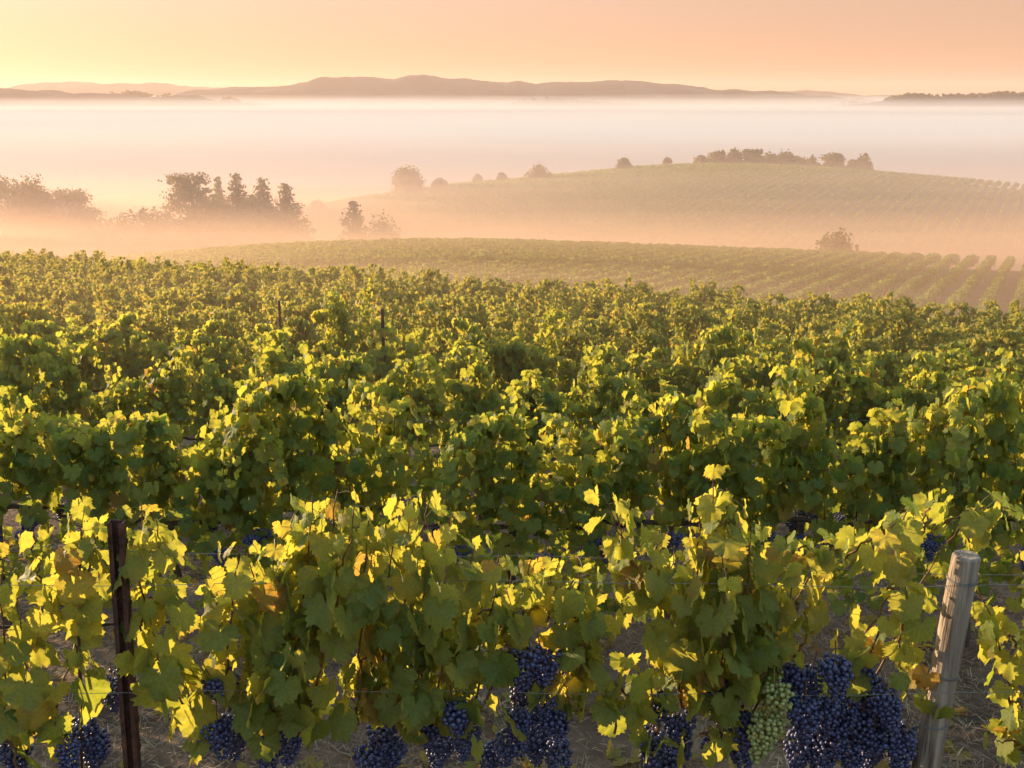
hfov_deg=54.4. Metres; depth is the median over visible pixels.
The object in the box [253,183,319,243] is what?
pine tree
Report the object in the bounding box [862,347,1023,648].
grapevine
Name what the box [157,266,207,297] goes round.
grapevine
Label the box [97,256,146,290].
grapevine
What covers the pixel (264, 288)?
grapevine
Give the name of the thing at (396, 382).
grapevine
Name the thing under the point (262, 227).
broadleaf tree
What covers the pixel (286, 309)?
grapevine
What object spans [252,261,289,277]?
grapevine
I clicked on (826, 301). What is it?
grapevine
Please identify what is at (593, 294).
grapevine
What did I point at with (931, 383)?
grapevine
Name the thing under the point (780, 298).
grapevine
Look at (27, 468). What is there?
grapevine
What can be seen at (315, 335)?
grapevine
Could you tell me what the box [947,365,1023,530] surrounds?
grapevine
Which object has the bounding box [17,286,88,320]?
grapevine
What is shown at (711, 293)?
grapevine
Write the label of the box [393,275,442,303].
grapevine
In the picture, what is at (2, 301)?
grapevine
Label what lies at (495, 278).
grapevine
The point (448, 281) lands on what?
grapevine
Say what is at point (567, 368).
grapevine
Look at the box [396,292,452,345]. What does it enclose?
grapevine
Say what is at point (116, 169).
ground
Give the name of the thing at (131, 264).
grapevine
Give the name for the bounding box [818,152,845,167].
broadleaf tree
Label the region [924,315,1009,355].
grapevine
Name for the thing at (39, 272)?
grapevine
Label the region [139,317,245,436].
grapevine
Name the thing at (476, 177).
broadleaf tree
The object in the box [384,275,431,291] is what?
grapevine
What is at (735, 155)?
broadleaf tree
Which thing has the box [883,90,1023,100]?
distant woods
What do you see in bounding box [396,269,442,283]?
grapevine
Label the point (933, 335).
grapevine
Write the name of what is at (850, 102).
distant woods
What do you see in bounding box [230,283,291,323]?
grapevine
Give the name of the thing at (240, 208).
broadleaf tree
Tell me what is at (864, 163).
broadleaf tree
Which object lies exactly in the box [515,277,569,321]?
grapevine
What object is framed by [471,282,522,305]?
grapevine
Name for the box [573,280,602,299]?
grapevine
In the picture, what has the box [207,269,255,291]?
grapevine
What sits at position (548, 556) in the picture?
trellis wire
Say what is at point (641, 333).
grapevine
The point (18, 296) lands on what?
grapevine
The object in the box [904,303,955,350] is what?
grapevine
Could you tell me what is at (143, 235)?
broadleaf tree
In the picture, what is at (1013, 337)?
grapevine
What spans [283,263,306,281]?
grapevine
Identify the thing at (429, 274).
grapevine
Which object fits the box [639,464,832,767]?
grapevine
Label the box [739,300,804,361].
grapevine
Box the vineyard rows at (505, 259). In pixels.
[92,237,1023,346]
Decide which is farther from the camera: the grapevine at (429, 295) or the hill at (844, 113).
the hill at (844, 113)
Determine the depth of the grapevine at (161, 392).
9.99 m
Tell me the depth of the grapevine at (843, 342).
13.05 m
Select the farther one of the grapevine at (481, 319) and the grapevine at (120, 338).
the grapevine at (481, 319)
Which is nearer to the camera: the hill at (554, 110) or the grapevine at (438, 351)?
the grapevine at (438, 351)
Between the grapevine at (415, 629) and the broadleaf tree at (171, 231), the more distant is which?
the broadleaf tree at (171, 231)
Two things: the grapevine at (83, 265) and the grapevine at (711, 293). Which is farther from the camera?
the grapevine at (83, 265)
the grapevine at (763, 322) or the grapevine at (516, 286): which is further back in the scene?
the grapevine at (516, 286)
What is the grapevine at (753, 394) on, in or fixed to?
on the ground at (116, 169)
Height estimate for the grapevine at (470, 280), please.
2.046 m
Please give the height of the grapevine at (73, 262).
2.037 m
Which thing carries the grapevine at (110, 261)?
on the ground at (116, 169)
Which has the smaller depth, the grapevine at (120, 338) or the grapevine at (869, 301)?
the grapevine at (120, 338)
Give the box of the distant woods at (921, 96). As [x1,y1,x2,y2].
[897,92,926,97]
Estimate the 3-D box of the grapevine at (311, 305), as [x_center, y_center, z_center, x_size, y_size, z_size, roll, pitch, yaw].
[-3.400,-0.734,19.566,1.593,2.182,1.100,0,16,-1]
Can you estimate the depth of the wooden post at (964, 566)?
3.65 m
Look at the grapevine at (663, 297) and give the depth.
28.94 m
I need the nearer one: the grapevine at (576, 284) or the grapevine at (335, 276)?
the grapevine at (576, 284)
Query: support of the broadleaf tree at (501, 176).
on the ground at (116, 169)
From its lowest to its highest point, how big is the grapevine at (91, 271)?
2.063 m
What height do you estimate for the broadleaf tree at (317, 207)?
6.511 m
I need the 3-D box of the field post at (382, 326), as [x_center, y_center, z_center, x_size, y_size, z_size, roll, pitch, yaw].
[-1.682,0.193,13.180,0.054,2.415,0.049,6,17,22]
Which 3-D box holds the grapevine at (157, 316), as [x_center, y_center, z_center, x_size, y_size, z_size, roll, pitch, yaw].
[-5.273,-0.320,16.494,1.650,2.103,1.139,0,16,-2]
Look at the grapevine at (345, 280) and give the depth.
31.94 m
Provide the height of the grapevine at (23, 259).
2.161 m
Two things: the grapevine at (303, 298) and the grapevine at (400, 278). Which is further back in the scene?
the grapevine at (400, 278)
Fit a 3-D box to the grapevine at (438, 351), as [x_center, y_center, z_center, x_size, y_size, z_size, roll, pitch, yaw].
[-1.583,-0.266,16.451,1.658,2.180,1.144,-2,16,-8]
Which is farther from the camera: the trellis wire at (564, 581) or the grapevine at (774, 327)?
the grapevine at (774, 327)
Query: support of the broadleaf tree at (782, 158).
on the ground at (116, 169)
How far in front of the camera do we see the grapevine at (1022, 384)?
13.51 m
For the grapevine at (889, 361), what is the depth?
13.13 m
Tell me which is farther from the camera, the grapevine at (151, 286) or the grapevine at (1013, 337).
the grapevine at (151, 286)
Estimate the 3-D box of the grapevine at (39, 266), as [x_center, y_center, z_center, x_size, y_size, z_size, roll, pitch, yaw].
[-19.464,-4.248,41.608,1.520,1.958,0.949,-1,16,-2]
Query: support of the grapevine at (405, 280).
on the ground at (116, 169)
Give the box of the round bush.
[815,227,858,251]
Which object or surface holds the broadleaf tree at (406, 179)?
on the ground at (116, 169)
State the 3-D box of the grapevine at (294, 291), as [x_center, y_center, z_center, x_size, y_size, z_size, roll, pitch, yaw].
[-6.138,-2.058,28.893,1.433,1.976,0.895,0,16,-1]
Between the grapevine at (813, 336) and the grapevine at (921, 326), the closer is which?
the grapevine at (813, 336)
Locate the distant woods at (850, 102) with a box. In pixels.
[840,100,864,104]
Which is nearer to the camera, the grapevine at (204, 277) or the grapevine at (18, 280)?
the grapevine at (18, 280)
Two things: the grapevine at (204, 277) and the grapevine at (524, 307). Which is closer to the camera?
the grapevine at (524, 307)
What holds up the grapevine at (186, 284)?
on the ground at (116, 169)
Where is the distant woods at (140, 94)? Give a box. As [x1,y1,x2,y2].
[110,90,170,96]
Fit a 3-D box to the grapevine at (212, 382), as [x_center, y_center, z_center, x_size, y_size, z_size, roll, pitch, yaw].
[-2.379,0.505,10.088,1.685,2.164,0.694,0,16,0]
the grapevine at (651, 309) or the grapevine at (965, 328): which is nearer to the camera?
the grapevine at (965, 328)
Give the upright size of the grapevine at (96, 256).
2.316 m
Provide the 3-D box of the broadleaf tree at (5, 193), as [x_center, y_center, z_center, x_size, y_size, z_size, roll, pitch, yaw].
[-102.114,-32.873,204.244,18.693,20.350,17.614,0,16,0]
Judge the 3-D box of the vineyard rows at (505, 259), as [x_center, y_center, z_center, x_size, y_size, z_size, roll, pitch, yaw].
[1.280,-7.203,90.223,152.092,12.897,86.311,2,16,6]
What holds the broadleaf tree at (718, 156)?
on the ground at (116, 169)
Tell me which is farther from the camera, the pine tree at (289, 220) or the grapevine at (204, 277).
the pine tree at (289, 220)
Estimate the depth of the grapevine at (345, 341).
13.05 m
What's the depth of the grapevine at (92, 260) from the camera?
50.68 m
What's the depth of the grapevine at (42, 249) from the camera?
50.63 m
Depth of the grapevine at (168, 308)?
19.40 m
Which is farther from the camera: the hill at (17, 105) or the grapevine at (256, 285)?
the hill at (17, 105)
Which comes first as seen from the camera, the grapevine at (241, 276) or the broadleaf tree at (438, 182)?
the grapevine at (241, 276)
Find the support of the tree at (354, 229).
on the ground at (116, 169)
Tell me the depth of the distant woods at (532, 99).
3545.63 m
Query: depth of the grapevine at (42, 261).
44.37 m
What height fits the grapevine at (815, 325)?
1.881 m
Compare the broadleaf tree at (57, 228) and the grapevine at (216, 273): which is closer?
the grapevine at (216, 273)
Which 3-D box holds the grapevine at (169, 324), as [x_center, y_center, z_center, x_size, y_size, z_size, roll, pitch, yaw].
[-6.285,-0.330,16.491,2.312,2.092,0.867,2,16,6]
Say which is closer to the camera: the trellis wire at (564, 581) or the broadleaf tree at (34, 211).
the trellis wire at (564, 581)
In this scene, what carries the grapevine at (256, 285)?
on the ground at (116, 169)
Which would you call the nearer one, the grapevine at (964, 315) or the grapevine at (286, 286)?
the grapevine at (964, 315)
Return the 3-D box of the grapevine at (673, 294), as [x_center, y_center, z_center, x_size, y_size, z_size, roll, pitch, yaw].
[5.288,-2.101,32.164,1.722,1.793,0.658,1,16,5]
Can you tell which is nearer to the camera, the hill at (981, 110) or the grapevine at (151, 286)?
the grapevine at (151, 286)
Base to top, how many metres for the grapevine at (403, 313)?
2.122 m
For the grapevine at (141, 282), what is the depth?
31.92 m
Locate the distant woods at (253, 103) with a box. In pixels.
[220,96,266,106]
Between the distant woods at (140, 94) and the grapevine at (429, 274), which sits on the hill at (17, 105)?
the distant woods at (140, 94)
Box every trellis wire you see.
[13,545,1023,575]
[15,580,1023,587]
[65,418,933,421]
[71,690,1000,695]
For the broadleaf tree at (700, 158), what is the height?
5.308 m
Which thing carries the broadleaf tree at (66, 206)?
on the ground at (116, 169)
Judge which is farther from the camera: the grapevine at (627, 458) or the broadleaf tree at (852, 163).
the broadleaf tree at (852, 163)
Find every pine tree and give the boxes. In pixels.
[157,172,227,249]
[211,176,231,225]
[214,173,263,246]
[239,177,291,243]
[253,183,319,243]
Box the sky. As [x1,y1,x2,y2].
[0,0,1023,96]
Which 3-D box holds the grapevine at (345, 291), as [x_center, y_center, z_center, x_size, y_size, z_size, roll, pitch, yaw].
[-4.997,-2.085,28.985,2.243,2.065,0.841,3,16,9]
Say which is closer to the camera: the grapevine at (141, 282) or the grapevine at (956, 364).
the grapevine at (956, 364)
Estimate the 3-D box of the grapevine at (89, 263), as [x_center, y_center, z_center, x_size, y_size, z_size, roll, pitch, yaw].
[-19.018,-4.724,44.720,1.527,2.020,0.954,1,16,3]
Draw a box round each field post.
[277,300,281,329]
[380,309,385,362]
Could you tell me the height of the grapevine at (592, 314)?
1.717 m
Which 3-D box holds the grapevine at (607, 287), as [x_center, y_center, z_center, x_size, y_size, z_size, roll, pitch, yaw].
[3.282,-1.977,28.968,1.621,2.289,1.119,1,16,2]
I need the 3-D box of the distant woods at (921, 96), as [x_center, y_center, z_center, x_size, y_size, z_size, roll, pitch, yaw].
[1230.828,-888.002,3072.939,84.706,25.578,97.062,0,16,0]
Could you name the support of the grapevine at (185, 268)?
on the ground at (116, 169)
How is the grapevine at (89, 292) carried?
on the ground at (116, 169)
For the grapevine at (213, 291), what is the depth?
25.73 m
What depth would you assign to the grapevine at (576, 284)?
31.95 m
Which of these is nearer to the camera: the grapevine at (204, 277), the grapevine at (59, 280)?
the grapevine at (59, 280)
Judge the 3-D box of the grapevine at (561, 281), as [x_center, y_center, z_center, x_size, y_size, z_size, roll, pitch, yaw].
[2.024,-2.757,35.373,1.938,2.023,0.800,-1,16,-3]
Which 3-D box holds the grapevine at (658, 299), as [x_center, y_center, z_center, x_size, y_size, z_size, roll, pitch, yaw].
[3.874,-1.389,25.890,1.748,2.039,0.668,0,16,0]
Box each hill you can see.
[0,88,298,121]
[5,81,220,96]
[175,74,876,116]
[435,99,694,120]
[781,90,894,100]
[799,96,1023,123]
[801,104,864,121]
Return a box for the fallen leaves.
[0,517,1022,767]
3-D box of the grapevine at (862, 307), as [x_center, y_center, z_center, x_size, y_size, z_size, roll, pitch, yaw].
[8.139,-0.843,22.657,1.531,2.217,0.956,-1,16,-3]
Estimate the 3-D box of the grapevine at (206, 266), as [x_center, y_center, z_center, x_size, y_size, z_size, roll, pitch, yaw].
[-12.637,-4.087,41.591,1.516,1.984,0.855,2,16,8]
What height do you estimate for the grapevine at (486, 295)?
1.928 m
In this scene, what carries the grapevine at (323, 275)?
on the ground at (116, 169)
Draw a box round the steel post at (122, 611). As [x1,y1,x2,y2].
[107,519,141,767]
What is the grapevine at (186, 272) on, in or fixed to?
on the ground at (116, 169)
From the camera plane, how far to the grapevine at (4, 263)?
35.24 m
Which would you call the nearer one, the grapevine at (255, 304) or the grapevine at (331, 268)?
the grapevine at (255, 304)
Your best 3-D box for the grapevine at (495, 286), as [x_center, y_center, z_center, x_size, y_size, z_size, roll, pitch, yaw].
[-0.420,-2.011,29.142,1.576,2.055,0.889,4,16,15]
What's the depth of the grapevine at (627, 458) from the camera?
6.65 m
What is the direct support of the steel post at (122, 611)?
on the ground at (116, 169)
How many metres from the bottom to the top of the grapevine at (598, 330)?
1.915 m
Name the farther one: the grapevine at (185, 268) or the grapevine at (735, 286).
the grapevine at (185, 268)
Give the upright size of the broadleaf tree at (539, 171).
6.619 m
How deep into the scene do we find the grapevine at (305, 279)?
35.02 m
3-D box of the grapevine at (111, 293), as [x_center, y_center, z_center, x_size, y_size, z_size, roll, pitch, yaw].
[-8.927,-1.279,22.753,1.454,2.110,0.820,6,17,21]
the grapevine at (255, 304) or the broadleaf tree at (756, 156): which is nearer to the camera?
the grapevine at (255, 304)
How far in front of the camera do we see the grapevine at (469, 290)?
28.86 m
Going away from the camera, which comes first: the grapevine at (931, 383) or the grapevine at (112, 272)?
the grapevine at (931, 383)
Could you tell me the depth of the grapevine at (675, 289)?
32.03 m
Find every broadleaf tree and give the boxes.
[0,175,55,255]
[1,171,62,254]
[7,187,95,256]
[43,187,96,258]
[55,186,106,255]
[66,218,129,257]
[105,205,178,255]
[143,200,194,251]
[182,193,227,247]
[216,192,276,242]
[230,201,310,244]
[309,198,327,213]
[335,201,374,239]
[362,209,404,239]
[391,165,425,194]
[430,177,447,188]
[472,174,482,181]
[496,172,507,180]
[524,164,552,178]
[614,157,632,173]
[663,156,672,163]
[693,155,707,162]
[705,150,728,162]
[726,147,742,162]
[740,148,764,163]
[759,151,775,163]
[772,149,797,164]
[795,155,809,165]
[806,154,820,166]
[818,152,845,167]
[845,159,857,168]
[856,153,873,175]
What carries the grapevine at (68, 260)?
on the ground at (116, 169)
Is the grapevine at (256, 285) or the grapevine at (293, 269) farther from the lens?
the grapevine at (293, 269)
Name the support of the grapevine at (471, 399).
on the ground at (116, 169)
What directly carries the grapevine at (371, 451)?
on the ground at (116, 169)
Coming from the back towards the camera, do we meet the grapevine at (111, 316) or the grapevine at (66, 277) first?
the grapevine at (66, 277)
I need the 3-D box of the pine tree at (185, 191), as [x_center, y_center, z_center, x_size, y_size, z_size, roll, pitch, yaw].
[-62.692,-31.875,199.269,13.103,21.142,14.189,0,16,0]
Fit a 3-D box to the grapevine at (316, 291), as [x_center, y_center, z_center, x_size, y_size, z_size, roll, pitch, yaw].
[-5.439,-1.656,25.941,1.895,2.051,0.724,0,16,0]
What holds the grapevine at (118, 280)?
on the ground at (116, 169)
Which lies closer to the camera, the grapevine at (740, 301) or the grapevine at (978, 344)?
the grapevine at (978, 344)
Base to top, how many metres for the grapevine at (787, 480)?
2.222 m
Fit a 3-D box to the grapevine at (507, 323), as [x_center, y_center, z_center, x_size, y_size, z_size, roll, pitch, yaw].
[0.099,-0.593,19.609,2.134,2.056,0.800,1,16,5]
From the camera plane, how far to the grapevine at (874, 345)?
16.31 m
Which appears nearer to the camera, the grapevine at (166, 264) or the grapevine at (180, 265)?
the grapevine at (166, 264)
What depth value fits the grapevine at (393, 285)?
28.79 m
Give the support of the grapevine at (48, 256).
on the ground at (116, 169)
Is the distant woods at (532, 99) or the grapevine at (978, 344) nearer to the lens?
the grapevine at (978, 344)
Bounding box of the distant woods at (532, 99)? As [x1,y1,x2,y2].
[511,97,621,103]
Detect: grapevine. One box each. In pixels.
[0,254,32,270]
[0,259,30,281]
[0,261,8,273]
[0,276,17,303]
[0,282,29,335]
[0,282,34,306]
[0,302,28,336]
[0,312,104,444]
[0,331,109,486]
[0,385,104,630]
[0,496,118,767]
[2,278,69,305]
[3,299,95,331]
[5,273,65,303]
[8,276,33,286]
[9,301,96,393]
[12,267,63,284]
[13,261,55,274]
[13,268,54,303]
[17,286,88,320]
[20,251,51,264]
[23,248,53,262]
[23,410,298,608]
[24,255,60,270]
[32,259,64,275]
[33,278,103,318]
[40,257,78,269]
[44,260,83,283]
[48,268,103,310]
[50,277,88,317]
[53,261,95,275]
[58,343,206,489]
[61,300,156,364]
[64,268,98,282]
[65,312,169,424]
[72,249,105,269]
[73,302,201,411]
[75,254,103,262]
[76,257,95,269]
[78,263,106,279]
[78,275,131,299]
[85,266,128,313]
[85,286,154,317]
[86,264,127,294]
[90,283,152,323]
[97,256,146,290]
[103,255,131,265]
[104,272,171,302]
[105,488,379,767]
[113,260,140,273]
[123,266,159,286]
[124,284,212,325]
[126,265,173,281]
[126,278,171,306]
[128,288,193,314]
[133,301,234,385]
[134,256,172,274]
[136,297,222,375]
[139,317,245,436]
[154,270,191,288]
[154,276,205,299]
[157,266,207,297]
[162,302,259,362]
[163,264,197,277]
[164,266,198,281]
[167,279,252,319]
[171,260,196,268]
[179,285,254,314]
[185,262,228,292]
[188,282,246,299]
[190,263,218,273]
[191,327,352,498]
[196,275,237,295]
[199,260,227,293]
[200,343,422,597]
[206,286,299,353]
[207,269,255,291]
[212,256,250,280]
[215,307,312,365]
[220,258,255,275]
[225,264,276,295]
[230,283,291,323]
[238,323,346,410]
[242,293,316,347]
[244,285,283,333]
[251,268,288,291]
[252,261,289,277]
[252,262,293,296]
[263,354,453,518]
[267,282,339,339]
[270,280,301,305]
[274,279,322,305]
[280,268,317,283]
[281,270,318,290]
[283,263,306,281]
[284,290,329,347]
[288,315,394,353]
[296,266,339,284]
[300,277,373,303]
[301,292,376,376]
[305,265,351,286]
[305,287,358,324]
[307,270,350,287]
[310,278,429,424]
[312,279,360,290]
[326,265,366,276]
[327,490,555,767]
[337,273,382,297]
[340,282,397,342]
[344,263,397,284]
[347,296,444,390]
[349,293,414,324]
[355,270,406,302]
[366,275,425,315]
[366,301,458,402]
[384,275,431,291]
[385,287,450,344]
[388,345,552,520]
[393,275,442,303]
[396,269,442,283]
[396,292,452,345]
[403,267,448,297]
[403,274,458,292]
[404,386,610,613]
[416,275,460,292]
[417,296,508,358]
[423,284,481,314]
[430,293,494,360]
[430,317,547,444]
[442,276,489,297]
[444,272,498,289]
[444,310,527,405]
[453,290,503,314]
[462,302,567,376]
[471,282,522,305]
[472,281,520,307]
[478,274,513,293]
[479,485,678,767]
[484,306,631,451]
[486,293,557,337]
[488,316,600,385]
[502,285,552,325]
[513,279,543,292]
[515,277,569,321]
[516,341,658,504]
[528,310,600,354]
[545,291,603,327]
[546,277,588,301]
[547,373,791,619]
[549,310,610,378]
[553,282,592,315]
[557,283,622,320]
[567,320,664,387]
[568,298,654,361]
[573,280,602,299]
[584,287,643,327]
[584,345,692,448]
[588,295,697,372]
[595,280,646,309]
[598,277,652,333]
[625,282,679,302]
[630,291,696,326]
[633,324,737,385]
[636,301,714,359]
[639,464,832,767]
[647,287,677,313]
[647,354,786,507]
[651,297,721,379]
[654,291,698,303]
[666,294,729,316]
[670,309,778,438]
[675,278,724,313]
[681,363,914,636]
[684,303,754,355]
[687,281,747,309]
[704,316,789,414]
[713,308,788,385]
[717,291,773,336]
[720,296,759,309]
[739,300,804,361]
[744,318,863,455]
[754,336,926,517]
[756,292,807,344]
[757,297,818,336]
[768,488,1023,767]
[776,318,842,353]
[779,307,870,358]
[789,329,869,423]
[795,291,839,334]
[797,292,857,330]
[826,348,976,451]
[830,299,916,356]
[832,295,891,318]
[836,298,905,365]
[838,351,990,497]
[850,291,916,333]
[850,330,950,386]
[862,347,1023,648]
[869,296,937,347]
[891,310,957,348]
[891,325,968,387]
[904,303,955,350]
[923,341,1023,397]
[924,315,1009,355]
[939,301,991,340]
[939,334,1021,371]
[942,322,1018,366]
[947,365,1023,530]
[970,550,1023,767]
[977,299,1023,353]
[983,326,1023,382]
[990,302,1023,348]
[1007,311,1023,362]
[1017,364,1023,388]
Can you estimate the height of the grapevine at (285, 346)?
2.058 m
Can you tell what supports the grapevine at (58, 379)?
on the ground at (116, 169)
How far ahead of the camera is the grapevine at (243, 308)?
19.43 m
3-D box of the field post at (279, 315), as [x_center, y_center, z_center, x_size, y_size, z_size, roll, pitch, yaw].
[-3.758,-0.230,16.335,0.054,2.319,0.049,-6,17,-22]
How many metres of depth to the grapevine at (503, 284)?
35.08 m
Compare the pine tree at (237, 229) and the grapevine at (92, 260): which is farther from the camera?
the pine tree at (237, 229)
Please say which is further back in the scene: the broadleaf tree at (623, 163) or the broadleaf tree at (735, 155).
the broadleaf tree at (735, 155)
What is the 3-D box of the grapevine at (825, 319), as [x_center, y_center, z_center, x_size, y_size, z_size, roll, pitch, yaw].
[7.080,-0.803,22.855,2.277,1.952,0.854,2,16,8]
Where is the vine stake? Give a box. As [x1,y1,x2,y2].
[77,636,82,767]
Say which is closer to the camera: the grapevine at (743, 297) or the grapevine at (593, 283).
the grapevine at (743, 297)
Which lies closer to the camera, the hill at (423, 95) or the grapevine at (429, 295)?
the grapevine at (429, 295)
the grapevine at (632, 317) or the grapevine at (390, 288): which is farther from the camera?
the grapevine at (390, 288)
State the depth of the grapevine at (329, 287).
31.97 m
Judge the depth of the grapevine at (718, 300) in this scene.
25.66 m
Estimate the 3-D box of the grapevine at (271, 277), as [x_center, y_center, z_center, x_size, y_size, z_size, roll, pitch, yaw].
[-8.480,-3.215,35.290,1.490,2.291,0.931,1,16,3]
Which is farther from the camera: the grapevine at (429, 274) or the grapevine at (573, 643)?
the grapevine at (429, 274)
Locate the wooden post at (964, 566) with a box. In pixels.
[911,550,980,767]
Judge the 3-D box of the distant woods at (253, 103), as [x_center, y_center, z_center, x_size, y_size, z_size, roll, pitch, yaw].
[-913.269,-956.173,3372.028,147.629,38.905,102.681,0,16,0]
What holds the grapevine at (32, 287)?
on the ground at (116, 169)
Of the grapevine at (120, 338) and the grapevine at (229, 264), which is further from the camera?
the grapevine at (229, 264)
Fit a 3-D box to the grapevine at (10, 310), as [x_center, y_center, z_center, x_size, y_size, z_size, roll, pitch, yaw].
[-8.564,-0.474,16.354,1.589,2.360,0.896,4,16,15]
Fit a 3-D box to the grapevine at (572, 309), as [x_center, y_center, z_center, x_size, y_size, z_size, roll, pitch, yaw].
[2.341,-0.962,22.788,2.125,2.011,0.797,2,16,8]
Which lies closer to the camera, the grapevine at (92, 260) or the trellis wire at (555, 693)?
the trellis wire at (555, 693)
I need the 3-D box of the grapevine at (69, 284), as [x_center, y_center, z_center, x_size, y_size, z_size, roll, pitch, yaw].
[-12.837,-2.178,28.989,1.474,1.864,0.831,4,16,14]
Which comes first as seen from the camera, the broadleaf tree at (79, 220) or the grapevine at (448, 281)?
the grapevine at (448, 281)
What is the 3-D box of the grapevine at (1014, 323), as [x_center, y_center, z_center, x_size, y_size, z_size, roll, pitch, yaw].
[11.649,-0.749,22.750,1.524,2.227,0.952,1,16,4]
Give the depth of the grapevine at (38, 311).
16.07 m
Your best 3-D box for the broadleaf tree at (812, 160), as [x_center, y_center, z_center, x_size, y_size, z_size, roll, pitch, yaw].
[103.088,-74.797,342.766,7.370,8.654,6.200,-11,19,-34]
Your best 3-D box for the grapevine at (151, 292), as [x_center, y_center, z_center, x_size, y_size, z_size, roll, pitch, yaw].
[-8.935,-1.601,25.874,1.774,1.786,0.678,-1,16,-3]
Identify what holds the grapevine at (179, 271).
on the ground at (116, 169)
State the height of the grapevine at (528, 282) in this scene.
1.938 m
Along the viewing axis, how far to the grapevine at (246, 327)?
16.27 m
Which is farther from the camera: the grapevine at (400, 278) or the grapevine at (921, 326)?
the grapevine at (400, 278)
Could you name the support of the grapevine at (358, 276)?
on the ground at (116, 169)
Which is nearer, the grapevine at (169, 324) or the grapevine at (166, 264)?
the grapevine at (169, 324)
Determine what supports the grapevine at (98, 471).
on the ground at (116, 169)
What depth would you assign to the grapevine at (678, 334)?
16.19 m
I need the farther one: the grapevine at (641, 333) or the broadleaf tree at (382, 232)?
the broadleaf tree at (382, 232)
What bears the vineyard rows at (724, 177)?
on the ground at (116, 169)
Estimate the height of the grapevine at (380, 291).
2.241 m
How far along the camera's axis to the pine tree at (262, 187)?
200.30 m
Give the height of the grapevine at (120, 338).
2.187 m
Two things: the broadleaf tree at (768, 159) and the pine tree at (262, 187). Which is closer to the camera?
the pine tree at (262, 187)
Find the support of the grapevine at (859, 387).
on the ground at (116, 169)
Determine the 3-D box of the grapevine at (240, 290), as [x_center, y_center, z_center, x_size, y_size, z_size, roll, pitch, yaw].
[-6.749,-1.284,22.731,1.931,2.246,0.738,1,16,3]
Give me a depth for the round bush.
127.09 m
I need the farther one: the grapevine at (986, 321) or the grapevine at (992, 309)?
the grapevine at (992, 309)
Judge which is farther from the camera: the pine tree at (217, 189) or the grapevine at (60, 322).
the pine tree at (217, 189)
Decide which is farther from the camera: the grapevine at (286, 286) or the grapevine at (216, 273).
the grapevine at (216, 273)
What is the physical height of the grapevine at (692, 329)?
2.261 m
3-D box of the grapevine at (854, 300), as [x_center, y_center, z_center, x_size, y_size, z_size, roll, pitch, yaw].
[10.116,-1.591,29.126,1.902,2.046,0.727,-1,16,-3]
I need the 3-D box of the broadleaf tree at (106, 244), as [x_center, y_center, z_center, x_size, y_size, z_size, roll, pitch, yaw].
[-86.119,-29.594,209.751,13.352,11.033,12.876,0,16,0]
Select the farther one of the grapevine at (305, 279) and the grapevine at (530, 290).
the grapevine at (305, 279)
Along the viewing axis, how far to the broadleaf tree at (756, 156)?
316.64 m
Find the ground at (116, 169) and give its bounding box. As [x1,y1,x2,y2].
[0,117,1023,767]
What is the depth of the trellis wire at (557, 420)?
6.77 m
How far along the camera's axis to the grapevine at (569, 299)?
28.86 m
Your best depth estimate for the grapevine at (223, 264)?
44.34 m
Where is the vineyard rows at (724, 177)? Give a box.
[280,162,1023,255]
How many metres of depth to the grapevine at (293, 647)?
3.59 m
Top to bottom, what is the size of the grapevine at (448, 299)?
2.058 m
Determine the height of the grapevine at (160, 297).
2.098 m
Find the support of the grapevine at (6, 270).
on the ground at (116, 169)
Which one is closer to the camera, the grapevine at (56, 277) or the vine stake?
the vine stake
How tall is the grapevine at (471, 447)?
2.011 m
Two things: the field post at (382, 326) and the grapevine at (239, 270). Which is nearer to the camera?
the field post at (382, 326)
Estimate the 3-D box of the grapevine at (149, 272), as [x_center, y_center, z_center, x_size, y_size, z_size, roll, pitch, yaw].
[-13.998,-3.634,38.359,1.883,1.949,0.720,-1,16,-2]
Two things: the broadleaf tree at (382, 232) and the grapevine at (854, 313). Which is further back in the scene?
the broadleaf tree at (382, 232)
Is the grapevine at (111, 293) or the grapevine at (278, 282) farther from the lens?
the grapevine at (278, 282)
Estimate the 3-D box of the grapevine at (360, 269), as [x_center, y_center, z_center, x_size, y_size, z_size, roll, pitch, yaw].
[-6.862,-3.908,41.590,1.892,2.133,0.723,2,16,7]
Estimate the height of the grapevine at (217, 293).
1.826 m
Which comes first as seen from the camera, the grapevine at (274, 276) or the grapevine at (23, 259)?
the grapevine at (274, 276)
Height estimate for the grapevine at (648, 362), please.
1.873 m
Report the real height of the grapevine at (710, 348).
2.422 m
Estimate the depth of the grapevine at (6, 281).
25.56 m
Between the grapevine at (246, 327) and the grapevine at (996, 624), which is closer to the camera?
the grapevine at (996, 624)
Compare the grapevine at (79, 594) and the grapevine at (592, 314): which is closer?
the grapevine at (79, 594)
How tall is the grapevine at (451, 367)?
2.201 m
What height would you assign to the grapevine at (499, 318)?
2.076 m
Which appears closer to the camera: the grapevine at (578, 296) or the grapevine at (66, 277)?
the grapevine at (578, 296)
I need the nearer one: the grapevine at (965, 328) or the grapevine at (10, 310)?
the grapevine at (10, 310)
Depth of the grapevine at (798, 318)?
25.74 m

